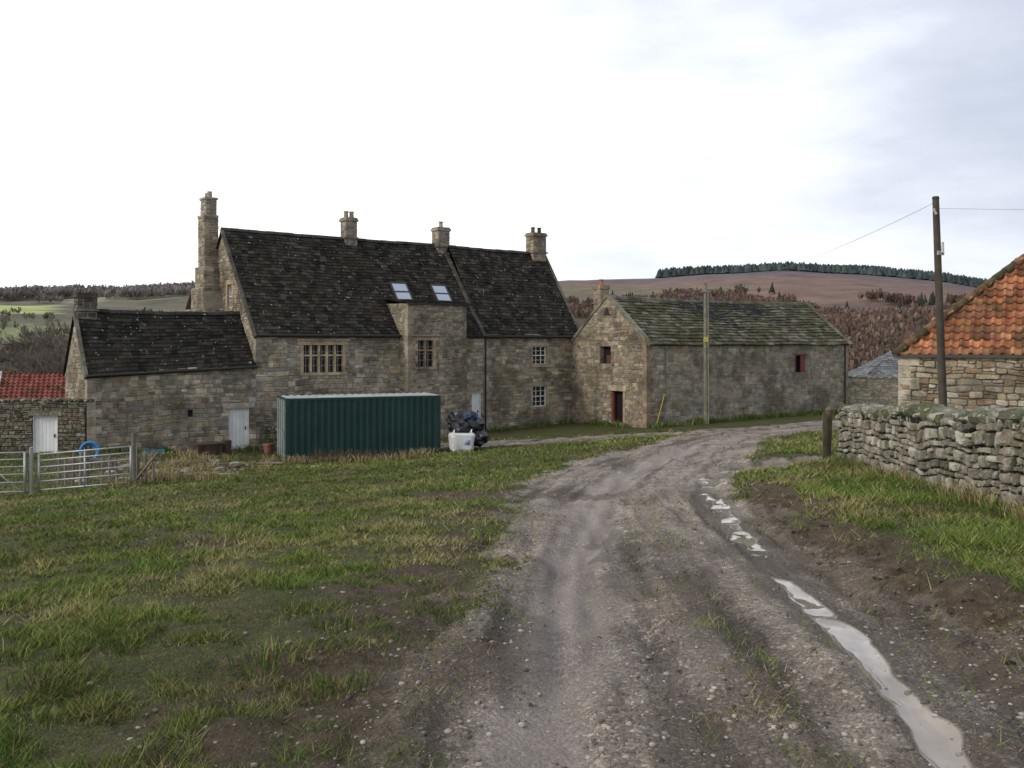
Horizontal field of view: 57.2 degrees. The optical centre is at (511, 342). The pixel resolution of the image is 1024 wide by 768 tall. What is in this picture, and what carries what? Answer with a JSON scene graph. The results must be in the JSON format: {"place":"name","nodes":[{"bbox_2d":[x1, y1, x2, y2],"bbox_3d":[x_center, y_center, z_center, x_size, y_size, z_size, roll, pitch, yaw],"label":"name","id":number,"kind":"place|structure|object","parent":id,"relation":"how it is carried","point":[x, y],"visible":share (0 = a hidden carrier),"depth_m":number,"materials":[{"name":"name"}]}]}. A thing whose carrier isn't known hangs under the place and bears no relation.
{"place":"outdoors","nodes":[
{"label":"outdoors","id":0,"kind":"place"},
{"bbox_2d":[0,270,1023,767],"bbox_3d":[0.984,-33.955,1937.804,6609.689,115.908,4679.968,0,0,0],"label":"ground","id":1,"kind":"structure","parent":0,"point":[576,664],"depth_m":5.72,"materials":[{"name":"green plant"}]},
{"bbox_2d":[0,357,57,372],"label":"hedgerow scrub","id":2,"kind":"object","parent":1,"relation":"on","point":[6,370],"depth_m":67.34,"materials":[{"name":"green plant"}]},
{"bbox_2d":[0,338,60,372],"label":"bare tree","id":3,"kind":"object","parent":1,"relation":"on","point":[9,362],"visible":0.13,"depth_m":79.09,"materials":[{"name":"brown plant"}]},
{"bbox_2d":[29,447,32,493],"bbox_3d":[-12.600,3.465,24.600,0.092,1.450,0.092,0,0,-22],"label":"gate post","id":4,"kind":"object","parent":1,"relation":"on","point":[31,470],"visible":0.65,"depth_m":24.56,"materials":[{"name":"silver metal"}]},
{"bbox_2d":[0,451,25,493],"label":"field gate","id":5,"kind":"structure","parent":4,"relation":"attached to","point":[24,473],"depth_m":24.52,"materials":[{"name":"silver metal"}]},
{"bbox_2d":[0,371,65,401],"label":"red roof outbuilding","id":6,"kind":"structure","parent":1,"relation":"on","point":[31,386],"depth_m":51.65,"materials":[{"name":"tile"}]},
{"bbox_2d":[0,320,69,372],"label":"bare tree","id":7,"kind":"object","parent":1,"relation":"on","point":[2,349],"visible":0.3,"depth_m":83.75,"materials":[{"name":"brown plant"}]},
{"bbox_2d":[3,318,68,372],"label":"bare tree","id":8,"kind":"object","parent":1,"relation":"on","point":[45,338],"visible":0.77,"depth_m":74.77,"materials":[{"name":"brown plant"}]},
{"bbox_2d":[5,337,67,372],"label":"bare tree","id":9,"kind":"object","parent":1,"relation":"on","point":[28,356],"visible":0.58,"depth_m":68.96,"materials":[{"name":"plant"}]},
{"bbox_2d":[24,346,66,372],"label":"bare tree","id":10,"kind":"object","parent":1,"relation":"on","point":[48,368],"visible":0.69,"depth_m":62.58,"materials":[{"name":"plant"}]},
{"bbox_2d":[0,398,94,454],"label":"garden wall","id":11,"kind":"structure","parent":1,"relation":"on","point":[16,425],"depth_m":36.59,"materials":[{"name":"grey stone"}]},
{"bbox_2d":[33,416,57,452],"bbox_3d":[-18.230,3.650,36.743,0.950,1.600,0.150,0,0,-5],"label":"garden door","id":12,"kind":"structure","parent":11,"relation":"in","point":[45,433],"depth_m":36.73,"materials":[{"name":"white wood"}]},
{"bbox_2d":[38,446,131,492],"bbox_3d":[-11.200,3.311,24.600,2.564,1.255,0.056,0,0,5],"label":"metal field gate","id":13,"kind":"object","parent":1,"relation":"on","point":[84,470],"visible":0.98,"depth_m":24.59,"materials":[{"name":"silver metal"}]},
{"bbox_2d":[0,307,175,365],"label":"valley woodland","id":14,"kind":"object","parent":1,"relation":"on","point":[5,316],"visible":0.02,"depth_m":704.73,"materials":[{"name":"plant"}]},
{"bbox_2d":[89,440,91,468],"bbox_3d":[-14.249,3.855,31.751,0.097,1.100,0.097,0,0,0],"label":"fence post","id":15,"kind":"object","parent":1,"relation":"on","point":[90,454],"visible":0.35,"depth_m":31.71,"materials":[{"name":"brown wood"}]},
{"bbox_2d":[79,441,99,461],"bbox_3d":[-14.231,3.664,31.606,0.720,0.703,0.264,0,-13,-6],"label":"coiled hose","id":16,"kind":"object","parent":15,"relation":"attached to","point":[95,445],"visible":0.59,"depth_m":31.57,"materials":[{"name":"blue"}]},
{"bbox_2d":[0,280,194,301],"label":"hilltop woodland","id":17,"kind":"object","parent":1,"relation":"on","point":[39,293],"visible":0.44,"depth_m":1004.76,"materials":[{"name":"plant"}]},
{"bbox_2d":[55,447,161,485],"bbox_3d":[-11.329,3.464,26.290,3.050,1.121,0.144,0,0,4],"label":"picket fence","id":18,"kind":"object","parent":1,"relation":"on","point":[145,459],"visible":0.7,"depth_m":26.29,"materials":[{"name":"grey wood"}]},
{"bbox_2d":[131,432,135,483],"bbox_3d":[-9.827,3.129,24.399,0.125,1.600,0.114,0,0,-22],"label":"gate post","id":19,"kind":"object","parent":1,"relation":"on","point":[133,441],"visible":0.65,"depth_m":24.36,"materials":[{"name":"brown wood"}]},
{"bbox_2d":[143,449,165,455],"bbox_3d":[-14.078,4.326,36.948,0.750,0.200,0.400,0,0,-35],"label":"water trough","id":20,"kind":"object","parent":1,"relation":"on","point":[158,450],"visible":0.56,"depth_m":36.87,"materials":[{"name":"paint"}]},
{"bbox_2d":[75,459,274,483],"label":"rubble stones","id":21,"kind":"object","parent":1,"relation":"on","point":[235,465],"visible":0.33,"depth_m":32.07,"materials":[{"name":"grey stone"}]},
{"bbox_2d":[118,460,283,478],"bbox_3d":[-10.862,4.236,31.872,4.869,0.506,7.185,0,0,0],"label":"scrap timber","id":22,"kind":"object","parent":1,"relation":"on","point":[260,462],"visible":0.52,"depth_m":32.34,"materials":[{"name":"brown wood"}]},
{"bbox_2d":[192,440,230,454],"bbox_3d":[-12.241,4.292,38.494,1.548,0.500,0.660,0,0,-37],"label":"rusty feed trough","id":23,"kind":"object","parent":1,"relation":"on","point":[222,446],"visible":0.94,"depth_m":38.23,"materials":[{"name":"brown metal"}]},
{"bbox_2d":[90,447,439,487],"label":"dead grass tufts","id":24,"kind":"object","parent":1,"relation":"on","point":[166,472],"visible":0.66,"depth_m":33.56,"materials":[{"name":"beige plant"}]},
{"bbox_2d":[260,426,276,453],"bbox_3d":[-10.275,4.105,39.709,0.780,1.166,0.816,0,0,0],"label":"potted plant","id":25,"kind":"object","parent":1,"relation":"on","point":[268,447],"visible":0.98,"depth_m":39.59,"materials":[{"name":"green plant"}]},
{"bbox_2d":[62,191,579,451],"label":"stone farmhouse","id":26,"kind":"object","parent":1,"relation":"on","point":[248,335],"visible":0.89,"depth_m":44.37,"materials":[{"name":"stone"}]},
{"bbox_2d":[304,340,543,405],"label":"window panes","id":27,"kind":"structure","parent":26,"relation":"in","point":[421,341],"depth_m":45.38,"materials":[{"name":"black glass"}]},
{"bbox_2d":[276,392,440,461],"bbox_3d":[-6.353,3.389,38.795,6.350,2.462,2.440,0,0,-22],"label":"shipping container","id":28,"kind":"object","parent":1,"relation":"on","point":[310,424],"visible":0.91,"depth_m":37.72,"materials":[{"name":"metal"}]},
{"bbox_2d":[308,447,432,462],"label":"bramble stems","id":29,"kind":"object","parent":1,"relation":"on","point":[338,454],"visible":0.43,"depth_m":35.85,"materials":[{"name":"green plant"}]},
{"bbox_2d":[448,429,474,451],"bbox_3d":[-2.060,4.000,38.459,1.028,0.935,0.901,0,0,-15],"label":"bulk bag","id":30,"kind":"object","parent":1,"relation":"on","point":[460,442],"visible":0.94,"depth_m":38.08,"materials":[{"name":"plastic"}]},
{"bbox_2d":[445,410,489,446],"bbox_3d":[-1.855,3.611,39.105,1.852,1.608,1.680,0,0,0],"label":"black bag pile","id":31,"kind":"object","parent":1,"relation":"on","point":[459,421],"visible":0.83,"depth_m":38.66,"materials":[{"name":"plastic"}]},
{"bbox_2d":[100,408,838,452],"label":"wall foot weeds","id":32,"kind":"object","parent":1,"relation":"on","point":[697,421],"depth_m":48.99,"materials":[{"name":"green plant"}]},
{"bbox_2d":[0,424,1023,767],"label":"grass","id":33,"kind":"structure","parent":1,"relation":"on","point":[1008,534],"depth_m":8.32,"materials":[{"name":"green plant"}]},
{"bbox_2d":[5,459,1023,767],"bbox_3d":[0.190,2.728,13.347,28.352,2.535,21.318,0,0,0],"label":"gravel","id":34,"kind":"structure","parent":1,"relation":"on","point":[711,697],"depth_m":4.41,"materials":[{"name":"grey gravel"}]},
{"bbox_2d":[566,291,701,316],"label":"larch woodland","id":35,"kind":"object","parent":1,"relation":"on","point":[583,308],"visible":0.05,"depth_m":738.08,"materials":[{"name":"brown plant"}]},
{"bbox_2d":[701,283,709,423],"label":"utility pole","id":36,"kind":"object","parent":1,"relation":"on","point":[706,383],"visible":0.9,"depth_m":48.11,"materials":[{"name":"brown wood"}]},
{"bbox_2d":[570,279,852,427],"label":"stone barn","id":37,"kind":"structure","parent":1,"relation":"on","point":[637,361],"depth_m":50.61,"materials":[{"name":"stone"}]},
{"bbox_2d":[612,282,962,331],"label":"evergreen trees","id":38,"kind":"object","parent":1,"relation":"on","point":[922,302],"visible":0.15,"depth_m":755.51,"materials":[{"name":"green plant"}]},
{"bbox_2d":[661,284,965,371],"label":"larch woodland","id":39,"kind":"object","parent":1,"relation":"on","point":[871,334],"visible":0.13,"depth_m":613.72,"materials":[{"name":"brown plant"}]},
{"bbox_2d":[655,261,986,287],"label":"conifer plantation","id":40,"kind":"object","parent":1,"relation":"on","point":[948,277],"visible":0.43,"depth_m":1135.40,"materials":[{"name":"green plant"}]},
{"bbox_2d":[822,407,832,459],"bbox_3d":[6.654,2.031,19.786,0.200,1.343,0.322,0,0,24],"label":"gate post","id":41,"kind":"object","parent":1,"relation":"on","point":[826,432],"visible":0.79,"depth_m":19.77,"materials":[{"name":"brown wood"}]},
{"bbox_2d":[848,376,898,405],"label":"yard wall","id":42,"kind":"structure","parent":1,"relation":"on","point":[881,390],"depth_m":56.42,"materials":[{"name":"stone"}]},
{"bbox_2d":[848,349,898,376],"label":"slate outbuilding","id":43,"kind":"structure","parent":1,"relation":"on","point":[884,364],"depth_m":69.34,"materials":[{"name":"stone"}]},
{"bbox_2d":[743,480,1023,719],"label":"mud clods","id":44,"kind":"object","parent":1,"relation":"on","point":[987,613],"visible":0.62,"depth_m":6.04,"materials":[{"name":"soil"}]},
{"bbox_2d":[824,453,1022,523],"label":"verge grass tufts","id":45,"kind":"object","parent":1,"relation":"on","point":[1007,512],"visible":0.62,"depth_m":12.86,"materials":[{"name":"green plant"}]},
{"bbox_2d":[831,470,1023,592],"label":"verge grass tufts","id":46,"kind":"object","parent":1,"relation":"on","point":[926,521],"visible":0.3,"depth_m":9.32,"materials":[{"name":"green plant"}]},
{"bbox_2d":[835,403,1023,507],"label":"boundary wall","id":47,"kind":"structure","parent":1,"relation":"on","point":[982,446],"depth_m":13.07,"materials":[{"name":"stone"}]},
{"bbox_2d":[932,196,946,406],"bbox_3d":[10.025,-0.263,21.974,0.442,6.333,0.246,0,0,0],"label":"utility pole","id":48,"kind":"object","parent":1,"relation":"on","point":[940,334],"visible":0.86,"depth_m":21.93,"materials":[{"name":"brown wood"}]},
{"bbox_2d":[714,204,1021,285],"bbox_3d":[18.419,-2.987,26.292,18.187,0.632,43.336,0,0,-44],"label":"overhead wire","id":49,"kind":"object","parent":48,"relation":"attached to","point":[889,224],"visible":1,"depth_m":24.30,"materials":[{"name":"paint"}]},
{"bbox_2d":[879,466,1023,523],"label":"dead grass tufts","id":50,"kind":"object","parent":1,"relation":"on","point":[980,496],"visible":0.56,"depth_m":11.25,"materials":[{"name":"beige plant"}]},
{"bbox_2d":[891,254,1023,408],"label":"pantile roof outbuilding","id":51,"kind":"structure","parent":1,"relation":"on","point":[984,337],"depth_m":25.55,"materials":[{"name":"stone"}]},
{"bbox_2d":[0,0,1023,287],"label":"sky","id":52,"kind":"structure","parent":0,"point":[643,137],"materials":[{"name":"white"}]}
]}

